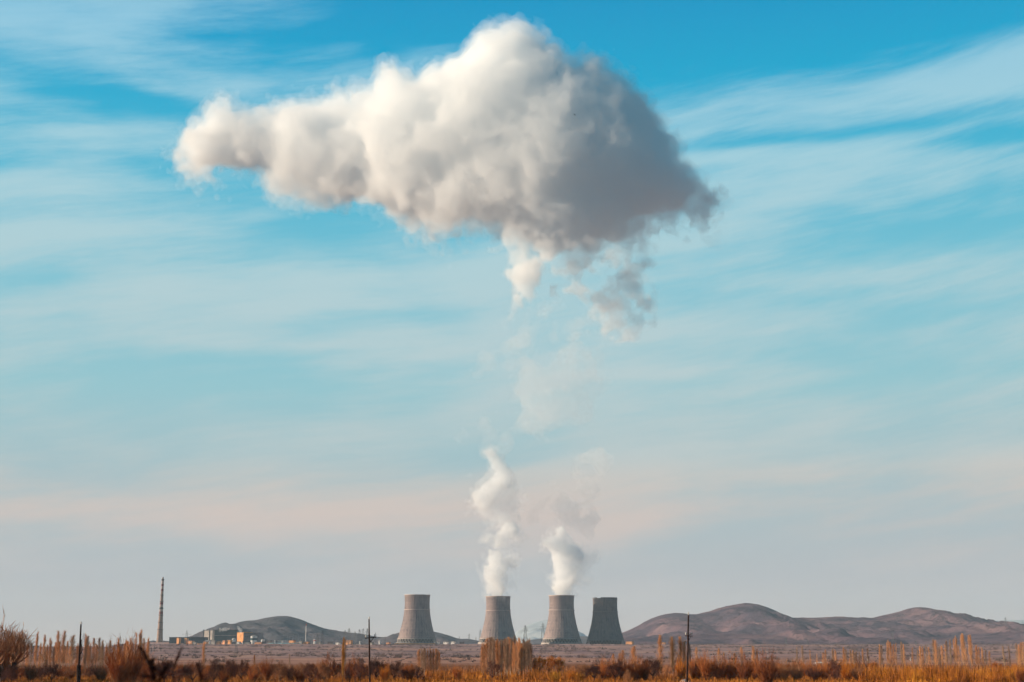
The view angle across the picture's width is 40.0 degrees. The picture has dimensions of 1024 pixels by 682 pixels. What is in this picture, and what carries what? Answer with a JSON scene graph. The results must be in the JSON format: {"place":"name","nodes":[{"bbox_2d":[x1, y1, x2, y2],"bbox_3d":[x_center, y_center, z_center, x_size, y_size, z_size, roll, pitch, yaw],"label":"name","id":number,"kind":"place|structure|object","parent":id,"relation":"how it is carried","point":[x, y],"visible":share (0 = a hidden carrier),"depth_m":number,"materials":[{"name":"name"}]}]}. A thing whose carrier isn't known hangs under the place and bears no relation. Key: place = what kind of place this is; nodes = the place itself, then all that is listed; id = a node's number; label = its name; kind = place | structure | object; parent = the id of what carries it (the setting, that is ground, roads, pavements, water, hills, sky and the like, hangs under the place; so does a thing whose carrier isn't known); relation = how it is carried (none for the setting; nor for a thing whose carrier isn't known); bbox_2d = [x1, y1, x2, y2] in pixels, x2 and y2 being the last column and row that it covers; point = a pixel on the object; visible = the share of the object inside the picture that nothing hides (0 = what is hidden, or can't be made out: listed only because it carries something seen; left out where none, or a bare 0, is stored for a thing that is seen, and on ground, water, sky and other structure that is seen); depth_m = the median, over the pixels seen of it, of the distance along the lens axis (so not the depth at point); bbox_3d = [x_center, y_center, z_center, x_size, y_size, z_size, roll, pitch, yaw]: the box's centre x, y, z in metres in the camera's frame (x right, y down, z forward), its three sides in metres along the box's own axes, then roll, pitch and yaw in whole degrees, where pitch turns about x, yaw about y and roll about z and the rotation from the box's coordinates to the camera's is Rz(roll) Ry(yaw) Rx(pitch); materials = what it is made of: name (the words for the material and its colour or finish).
{"place":"outdoors","nodes":[
{"label":"outdoors","id":0,"kind":"place"},
{"bbox_2d":[112,616,478,646],"bbox_3d":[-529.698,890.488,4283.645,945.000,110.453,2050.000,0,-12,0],"label":"hill","id":1,"kind":"structure","parent":0,"point":[275,628],"depth_m":4042.92,"materials":[{"name":"grey soil"}]},
{"bbox_2d":[0,0,1023,646],"label":"sky","id":2,"kind":"structure","parent":0,"point":[326,314],"materials":[{"name":"blue"}]},
{"bbox_2d":[10,642,1023,681],"bbox_3d":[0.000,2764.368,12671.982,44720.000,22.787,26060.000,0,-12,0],"label":"ground","id":3,"kind":"structure","parent":0,"point":[464,649],"depth_m":1156.40,"materials":[{"name":"brown soil"}]},
{"bbox_2d":[0,669,18,681],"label":"orchard tree","id":4,"kind":"object","parent":3,"relation":"on","point":[13,675],"visible":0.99,"depth_m":230.01,"materials":[{"name":"brown plant"}]},
{"bbox_2d":[5,665,19,680],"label":"orchard tree","id":5,"kind":"object","parent":3,"relation":"on","point":[11,668],"visible":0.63,"depth_m":245.07,"materials":[{"name":"brown plant"}]},
{"bbox_2d":[0,625,35,681],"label":"bare tree","id":6,"kind":"object","parent":3,"relation":"on","point":[11,644],"visible":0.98,"depth_m":249.13,"materials":[{"name":"brown plant"}]},
{"bbox_2d":[0,610,37,680],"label":"bare tree","id":7,"kind":"object","parent":3,"relation":"on","point":[5,663],"visible":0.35,"depth_m":262.35,"materials":[{"name":"brown plant"}]},
{"bbox_2d":[24,662,41,680],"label":"bush","id":8,"kind":"object","parent":3,"relation":"on","point":[29,674],"visible":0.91,"depth_m":261.79,"materials":[{"name":"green plant"}]},
{"bbox_2d":[32,632,38,668],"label":"poplar tree","id":9,"kind":"object","parent":3,"relation":"on","point":[36,649],"visible":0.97,"depth_m":345.14,"materials":[{"name":"brown plant"}]},
{"bbox_2d":[42,663,61,680],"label":"bush","id":10,"kind":"object","parent":3,"relation":"on","point":[50,669],"visible":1,"depth_m":247.95,"materials":[{"name":"brown plant"}]},
{"bbox_2d":[57,630,67,664],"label":"poplar tree","id":11,"kind":"object","parent":3,"relation":"on","point":[62,644],"visible":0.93,"depth_m":362.04,"materials":[{"name":"brown plant"}]},
{"bbox_2d":[62,664,76,679],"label":"bush","id":12,"kind":"object","parent":3,"relation":"on","point":[67,673],"visible":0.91,"depth_m":269.29,"materials":[{"name":"brown plant"}]},
{"bbox_2d":[66,634,77,664],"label":"poplar tree","id":13,"kind":"object","parent":3,"relation":"on","point":[72,641],"visible":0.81,"depth_m":404.97,"materials":[{"name":"brown plant"}]},
{"bbox_2d":[77,622,82,681],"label":"utility pole","id":14,"kind":"object","parent":3,"relation":"on","point":[79,666],"visible":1,"depth_m":219.38,"materials":[{"name":"brown wood"}]},
{"bbox_2d":[89,638,96,667],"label":"poplar tree","id":15,"kind":"object","parent":3,"relation":"on","point":[94,643],"visible":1,"depth_m":342.95,"materials":[{"name":"brown plant"}]},
{"bbox_2d":[92,662,109,680],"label":"bush","id":16,"kind":"object","parent":3,"relation":"on","point":[99,675],"visible":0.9,"depth_m":261.72,"materials":[{"name":"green plant"}]},
{"bbox_2d":[100,635,136,681],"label":"bush","id":17,"kind":"object","parent":3,"relation":"on","point":[118,672],"visible":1,"depth_m":229.81,"materials":[{"name":"brown plant"}]},
{"bbox_2d":[113,632,146,681],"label":"bush","id":18,"kind":"object","parent":3,"relation":"on","point":[134,674],"visible":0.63,"depth_m":235.59,"materials":[{"name":"brown plant"}]},
{"bbox_2d":[136,645,153,681],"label":"bush","id":19,"kind":"object","parent":3,"relation":"on","point":[144,670],"visible":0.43,"depth_m":241.70,"materials":[{"name":"brown plant"}]},
{"bbox_2d":[138,646,169,681],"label":"dock weed","id":20,"kind":"object","parent":3,"relation":"on","point":[151,667],"visible":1,"depth_m":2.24,"materials":[{"name":"brown plant"}]},
{"bbox_2d":[156,577,163,642],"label":"chimney","id":21,"kind":"object","parent":3,"relation":"on","point":[160,630],"visible":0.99,"depth_m":3087.44,"materials":[{"name":"concrete"}]},
{"bbox_2d":[150,659,175,681],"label":"bush","id":22,"kind":"object","parent":3,"relation":"on","point":[171,664],"visible":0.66,"depth_m":241.62,"materials":[{"name":"plant"}]},
{"bbox_2d":[171,646,202,681],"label":"dock weed","id":23,"kind":"object","parent":3,"relation":"on","point":[175,664],"visible":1,"depth_m":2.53,"materials":[{"name":"brown plant"}]},
{"bbox_2d":[169,637,208,642],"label":"building","id":24,"kind":"structure","parent":3,"relation":"on","point":[196,639],"depth_m":3012.99,"materials":[{"name":"concrete"}]},
{"bbox_2d":[179,659,206,681],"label":"bush","id":25,"kind":"object","parent":3,"relation":"on","point":[187,667],"visible":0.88,"depth_m":241.49,"materials":[{"name":"plant"}]},
{"bbox_2d":[204,659,225,681],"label":"bush","id":26,"kind":"object","parent":3,"relation":"on","point":[213,670],"visible":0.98,"depth_m":248.27,"materials":[{"name":"plant"}]},
{"bbox_2d":[203,628,241,640],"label":"reactor hall","id":27,"kind":"structure","parent":3,"relation":"on","point":[221,635],"depth_m":3133.25,"materials":[{"name":"concrete"}]},
{"bbox_2d":[217,667,230,681],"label":"bush","id":28,"kind":"object","parent":3,"relation":"on","point":[224,677],"visible":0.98,"depth_m":248.12,"materials":[{"name":"brown plant"}]},
{"bbox_2d":[225,659,234,679],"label":"bush","id":29,"kind":"object","parent":3,"relation":"on","point":[228,663],"visible":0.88,"depth_m":269.62,"materials":[{"name":"brown plant"}]},
{"bbox_2d":[233,659,248,679],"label":"orchard tree","id":30,"kind":"object","parent":3,"relation":"on","point":[241,664],"visible":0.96,"depth_m":265.68,"materials":[{"name":"plant"}]},
{"bbox_2d":[237,632,262,642],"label":"turbine hall","id":31,"kind":"structure","parent":3,"relation":"on","point":[243,636],"depth_m":3055.33,"materials":[{"name":"concrete"}]},
{"bbox_2d":[247,665,259,681],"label":"bush","id":32,"kind":"object","parent":3,"relation":"on","point":[254,677],"visible":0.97,"depth_m":254.61,"materials":[{"name":"brown plant"}]},
{"bbox_2d":[260,653,274,680],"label":"bush","id":33,"kind":"object","parent":3,"relation":"on","point":[267,667],"visible":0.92,"depth_m":261.87,"materials":[{"name":"brown plant"}]},
{"bbox_2d":[271,661,289,681],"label":"bush","id":34,"kind":"object","parent":3,"relation":"on","point":[283,672],"visible":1,"depth_m":248.31,"materials":[{"name":"plant"}]},
{"bbox_2d":[17,663,578,679],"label":"underbrush","id":35,"kind":"object","parent":3,"relation":"on","point":[568,668],"visible":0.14,"depth_m":335.72,"materials":[{"name":"brown plant"}]},
{"bbox_2d":[292,668,305,681],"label":"bush","id":36,"kind":"object","parent":3,"relation":"on","point":[301,677],"visible":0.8,"depth_m":247.85,"materials":[{"name":"brown plant"}]},
{"bbox_2d":[303,661,322,681],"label":"bush","id":37,"kind":"object","parent":3,"relation":"on","point":[307,674],"visible":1,"depth_m":241.88,"materials":[{"name":"brown plant"}]},
{"bbox_2d":[318,663,329,681],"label":"orchard tree","id":38,"kind":"object","parent":3,"relation":"on","point":[320,668],"visible":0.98,"depth_m":248.13,"materials":[{"name":"brown plant"}]},
{"bbox_2d":[341,637,345,677],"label":"poplar tree","id":39,"kind":"object","parent":3,"relation":"on","point":[343,657],"visible":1,"depth_m":242.55,"materials":[{"name":"brown plant"}]},
{"bbox_2d":[345,661,355,681],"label":"orchard tree","id":40,"kind":"object","parent":3,"relation":"on","point":[349,671],"visible":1,"depth_m":248.34,"materials":[{"name":"brown plant"}]},
{"bbox_2d":[353,658,367,681],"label":"orchard tree","id":41,"kind":"object","parent":3,"relation":"on","point":[360,665],"visible":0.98,"depth_m":255.09,"materials":[{"name":"brown plant"}]},
{"bbox_2d":[365,617,375,681],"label":"utility pole","id":42,"kind":"object","parent":3,"relation":"on","point":[369,637],"visible":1,"depth_m":232.64,"materials":[{"name":"brown wood"}]},
{"bbox_2d":[366,657,387,678],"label":"orchard tree","id":43,"kind":"object","parent":3,"relation":"on","point":[374,665],"visible":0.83,"depth_m":265.53,"materials":[{"name":"brown plant"}]},
{"bbox_2d":[378,663,390,681],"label":"bush","id":44,"kind":"object","parent":3,"relation":"on","point":[385,677],"visible":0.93,"depth_m":247.97,"materials":[{"name":"brown plant"}]},
{"bbox_2d":[383,660,404,679],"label":"orchard tree","id":45,"kind":"object","parent":3,"relation":"on","point":[394,668],"visible":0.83,"depth_m":261.95,"materials":[{"name":"brown plant"}]},
{"bbox_2d":[396,594,437,643],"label":"cooling tower","id":46,"kind":"structure","parent":3,"relation":"on","point":[416,627],"depth_m":2783.83,"materials":[{"name":"concrete"}]},
{"bbox_2d":[412,664,425,679],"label":"bush","id":47,"kind":"object","parent":3,"relation":"on","point":[416,672],"visible":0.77,"depth_m":269.20,"materials":[{"name":"brown plant"}]},
{"bbox_2d":[431,648,437,672],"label":"poplar tree","id":48,"kind":"object","parent":3,"relation":"on","point":[435,657],"visible":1,"depth_m":309.60,"materials":[{"name":"brown plant"}]},
{"bbox_2d":[450,664,462,678],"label":"bush","id":49,"kind":"object","parent":3,"relation":"on","point":[457,671],"visible":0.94,"depth_m":261.98,"materials":[{"name":"brown plant"}]},
{"bbox_2d":[480,643,484,670],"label":"poplar tree","id":50,"kind":"object","parent":3,"relation":"on","point":[482,656],"visible":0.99,"depth_m":295.60,"materials":[{"name":"brown plant"}]},
{"bbox_2d":[483,659,501,679],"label":"bush","id":51,"kind":"object","parent":3,"relation":"on","point":[491,663],"visible":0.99,"depth_m":269.39,"materials":[{"name":"brown plant"}]},
{"bbox_2d":[489,637,496,674],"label":"poplar tree","id":52,"kind":"object","parent":3,"relation":"on","point":[493,651],"visible":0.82,"depth_m":285.93,"materials":[{"name":"brown plant"}]},
{"bbox_2d":[478,596,516,643],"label":"cooling tower","id":53,"kind":"structure","parent":3,"relation":"on","point":[498,624],"depth_m":2848.74,"materials":[{"name":"concrete"}]},
{"bbox_2d":[495,639,500,675],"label":"poplar tree","id":54,"kind":"object","parent":3,"relation":"on","point":[498,649],"visible":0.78,"depth_m":289.99,"materials":[{"name":"brown plant"}]},
{"bbox_2d":[498,639,505,676],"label":"poplar tree","id":55,"kind":"object","parent":3,"relation":"on","point":[501,656],"visible":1,"depth_m":285.72,"materials":[{"name":"brown plant"}]},
{"bbox_2d":[504,639,511,674],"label":"poplar tree","id":56,"kind":"object","parent":3,"relation":"on","point":[507,655],"visible":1,"depth_m":286.56,"materials":[{"name":"brown plant"}]},
{"bbox_2d":[0,672,1016,681],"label":"dry grass","id":57,"kind":"structure","parent":3,"relation":"on","point":[339,678],"depth_m":257.77,"materials":[{"name":"brown plant"}]},
{"bbox_2d":[424,665,593,680],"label":"orange reeds","id":58,"kind":"object","parent":3,"relation":"on","point":[478,674],"visible":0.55,"depth_m":281.55,"materials":[{"name":"orange plant"}]},
{"bbox_2d":[510,642,517,671],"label":"poplar tree","id":59,"kind":"object","parent":3,"relation":"on","point":[514,653],"visible":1,"depth_m":292.40,"materials":[{"name":"orange plant"}]},
{"bbox_2d":[516,636,522,673],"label":"poplar tree","id":60,"kind":"object","parent":3,"relation":"on","point":[519,657],"visible":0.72,"depth_m":297.00,"materials":[{"name":"brown plant"}]},
{"bbox_2d":[517,642,526,674],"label":"poplar tree","id":61,"kind":"object","parent":3,"relation":"on","point":[521,658],"visible":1,"depth_m":290.36,"materials":[{"name":"brown plant"}]},
{"bbox_2d":[22,643,1023,662],"bbox_3d":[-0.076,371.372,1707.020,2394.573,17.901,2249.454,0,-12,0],"label":"scrub","id":62,"kind":"object","parent":3,"relation":"on","point":[478,656],"visible":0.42,"depth_m":1251.40,"materials":[{"name":"brown plant"}]},
{"bbox_2d":[525,639,529,667],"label":"poplar tree","id":63,"kind":"object","parent":3,"relation":"on","point":[528,651],"visible":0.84,"depth_m":314.79,"materials":[{"name":"brown plant"}]},
{"bbox_2d":[527,643,533,673],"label":"poplar tree","id":64,"kind":"object","parent":3,"relation":"on","point":[531,663],"visible":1,"depth_m":316.61,"materials":[{"name":"brown plant"}]},
{"bbox_2d":[532,656,546,671],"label":"bush","id":65,"kind":"object","parent":3,"relation":"on","point":[539,661],"visible":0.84,"depth_m":325.32,"materials":[{"name":"brown plant"}]},
{"bbox_2d":[542,654,556,670],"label":"bush","id":66,"kind":"object","parent":3,"relation":"on","point":[549,661],"visible":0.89,"depth_m":331.29,"materials":[{"name":"brown plant"}]},
{"bbox_2d":[550,656,565,670],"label":"bush","id":67,"kind":"object","parent":3,"relation":"on","point":[559,661],"visible":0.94,"depth_m":331.21,"materials":[{"name":"brown plant"}]},
{"bbox_2d":[541,595,581,643],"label":"cooling tower","id":68,"kind":"structure","parent":3,"relation":"on","point":[561,627],"depth_m":2905.18,"materials":[{"name":"concrete"}]},
{"bbox_2d":[585,665,602,678],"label":"bush","id":69,"kind":"object","parent":3,"relation":"on","point":[595,669],"visible":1,"depth_m":261.77,"materials":[{"name":"brown plant"}]},
{"bbox_2d":[586,597,624,643],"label":"cooling tower","id":70,"kind":"structure","parent":3,"relation":"on","point":[605,628],"depth_m":2931.27,"materials":[{"name":"concrete"}]},
{"bbox_2d":[598,654,614,679],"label":"bush","id":71,"kind":"object","parent":3,"relation":"on","point":[604,671],"visible":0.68,"depth_m":269.29,"materials":[{"name":"brown plant"}]},
{"bbox_2d":[605,659,628,681],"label":"bush","id":72,"kind":"object","parent":3,"relation":"on","point":[618,668],"visible":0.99,"depth_m":258.37,"materials":[{"name":"brown plant"}]},
{"bbox_2d":[614,653,632,679],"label":"bush","id":73,"kind":"object","parent":3,"relation":"on","point":[623,668],"visible":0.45,"depth_m":269.44,"materials":[{"name":"brown plant"}]},
{"bbox_2d":[628,646,638,663],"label":"poplar tree","id":74,"kind":"object","parent":3,"relation":"on","point":[633,650],"visible":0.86,"depth_m":394.15,"materials":[{"name":"brown plant"}]},
{"bbox_2d":[627,652,645,680],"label":"bush","id":75,"kind":"object","parent":3,"relation":"on","point":[636,671],"visible":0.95,"depth_m":269.06,"materials":[{"name":"brown plant"}]},
{"bbox_2d":[638,657,652,680],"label":"bush","id":76,"kind":"object","parent":3,"relation":"on","point":[646,673],"visible":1,"depth_m":269.38,"materials":[{"name":"brown plant"}]},
{"bbox_2d":[641,658,663,678],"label":"bush","id":77,"kind":"object","parent":3,"relation":"on","point":[656,666],"visible":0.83,"depth_m":277.27,"materials":[{"name":"brown plant"}]},
{"bbox_2d":[655,635,666,674],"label":"poplar tree","id":78,"kind":"object","parent":3,"relation":"on","point":[660,653],"visible":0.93,"depth_m":305.18,"materials":[{"name":"brown plant"}]},
{"bbox_2d":[666,635,679,673],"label":"poplar tree","id":79,"kind":"object","parent":3,"relation":"on","point":[675,648],"visible":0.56,"depth_m":315.45,"materials":[{"name":"brown plant"}]},
{"bbox_2d":[673,653,688,679],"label":"bush","id":80,"kind":"object","parent":3,"relation":"on","point":[680,670],"visible":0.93,"depth_m":269.39,"materials":[{"name":"orange plant"}]},
{"bbox_2d":[676,636,686,665],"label":"poplar tree","id":81,"kind":"object","parent":3,"relation":"on","point":[680,646],"visible":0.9,"depth_m":315.44,"materials":[{"name":"brown plant"}]},
{"bbox_2d":[685,612,692,681],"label":"utility pole","id":82,"kind":"object","parent":3,"relation":"on","point":[687,635],"visible":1,"depth_m":232.50,"materials":[{"name":"brown wood"}]},
{"bbox_2d":[686,652,702,679],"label":"bush","id":83,"kind":"object","parent":3,"relation":"on","point":[695,674],"visible":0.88,"depth_m":269.24,"materials":[{"name":"brown plant"}]},
{"bbox_2d":[696,647,717,680],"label":"bush","id":84,"kind":"object","parent":3,"relation":"on","point":[707,669],"visible":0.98,"depth_m":261.92,"materials":[{"name":"brown plant"}]},
{"bbox_2d":[712,651,728,680],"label":"bush","id":85,"kind":"object","parent":3,"relation":"on","point":[720,673],"visible":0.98,"depth_m":261.64,"materials":[{"name":"brown plant"}]},
{"bbox_2d":[722,648,739,680],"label":"bush","id":86,"kind":"object","parent":3,"relation":"on","point":[731,672],"visible":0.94,"depth_m":261.68,"materials":[{"name":"brown plant"}]},
{"bbox_2d":[734,650,756,681],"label":"bush","id":87,"kind":"object","parent":3,"relation":"on","point":[746,674],"visible":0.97,"depth_m":258.11,"materials":[{"name":"brown plant"}]},
{"bbox_2d":[747,655,760,680],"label":"bush","id":88,"kind":"object","parent":3,"relation":"on","point":[755,675],"visible":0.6,"depth_m":269.31,"materials":[{"name":"brown plant"}]},
{"bbox_2d":[752,646,780,681],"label":"bush","id":89,"kind":"object","parent":3,"relation":"on","point":[766,672],"visible":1,"depth_m":235.52,"materials":[{"name":"brown plant"}]},
{"bbox_2d":[775,656,793,679],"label":"bush","id":90,"kind":"object","parent":3,"relation":"on","point":[784,675],"visible":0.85,"depth_m":269.10,"materials":[{"name":"brown plant"}]},
{"bbox_2d":[787,660,804,680],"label":"bush","id":91,"kind":"object","parent":3,"relation":"on","point":[795,674],"visible":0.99,"depth_m":269.35,"materials":[{"name":"brown plant"}]},
{"bbox_2d":[578,660,1023,679],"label":"underbrush","id":92,"kind":"object","parent":3,"relation":"on","point":[674,672],"visible":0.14,"depth_m":354.24,"materials":[{"name":"brown plant"}]},
{"bbox_2d":[805,662,822,680],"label":"bush","id":93,"kind":"object","parent":3,"relation":"on","point":[816,674],"visible":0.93,"depth_m":261.75,"materials":[{"name":"brown plant"}]},
{"bbox_2d":[817,659,829,679],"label":"bush","id":94,"kind":"object","parent":3,"relation":"on","point":[824,671],"visible":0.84,"depth_m":261.87,"materials":[{"name":"brown plant"}]},
{"bbox_2d":[826,659,841,680],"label":"bush","id":95,"kind":"object","parent":3,"relation":"on","point":[834,667],"visible":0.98,"depth_m":258.47,"materials":[{"name":"brown plant"}]},
{"bbox_2d":[839,656,856,679],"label":"bush","id":96,"kind":"object","parent":3,"relation":"on","point":[845,673],"visible":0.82,"depth_m":269.25,"materials":[{"name":"orange plant"}]},
{"bbox_2d":[848,664,867,679],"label":"bush","id":97,"kind":"object","parent":3,"relation":"on","point":[855,674],"visible":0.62,"depth_m":261.80,"materials":[{"name":"brown plant"}]},
{"bbox_2d":[854,660,1023,681],"bbox_3d":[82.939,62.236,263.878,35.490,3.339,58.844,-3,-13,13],"label":"golden reeds","id":98,"kind":"object","parent":3,"relation":"on","point":[998,675],"visible":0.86,"depth_m":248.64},
{"bbox_2d":[1012,660,1023,681],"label":"bush","id":99,"kind":"object","parent":3,"relation":"on","point":[1019,677],"visible":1,"depth_m":235.58,"materials":[{"name":"brown plant"}]},
{"bbox_2d":[515,620,585,642],"bbox_3d":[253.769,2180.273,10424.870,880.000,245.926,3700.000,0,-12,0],"label":"mountain","id":100,"kind":"structure","parent":0,"point":[534,630],"depth_m":10337.64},
{"bbox_2d":[522,636,588,644],"bbox_3d":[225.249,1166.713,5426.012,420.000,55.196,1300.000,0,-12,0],"label":"hill","id":101,"kind":"structure","parent":0,"point":[539,641],"depth_m":5307.64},
{"bbox_2d":[587,603,1023,644],"bbox_3d":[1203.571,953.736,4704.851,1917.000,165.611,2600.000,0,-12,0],"label":"hill","id":102,"kind":"structure","parent":0,"point":[746,623],"depth_m":4224.23,"materials":[{"name":"brown soil"},{"name":"soil"}]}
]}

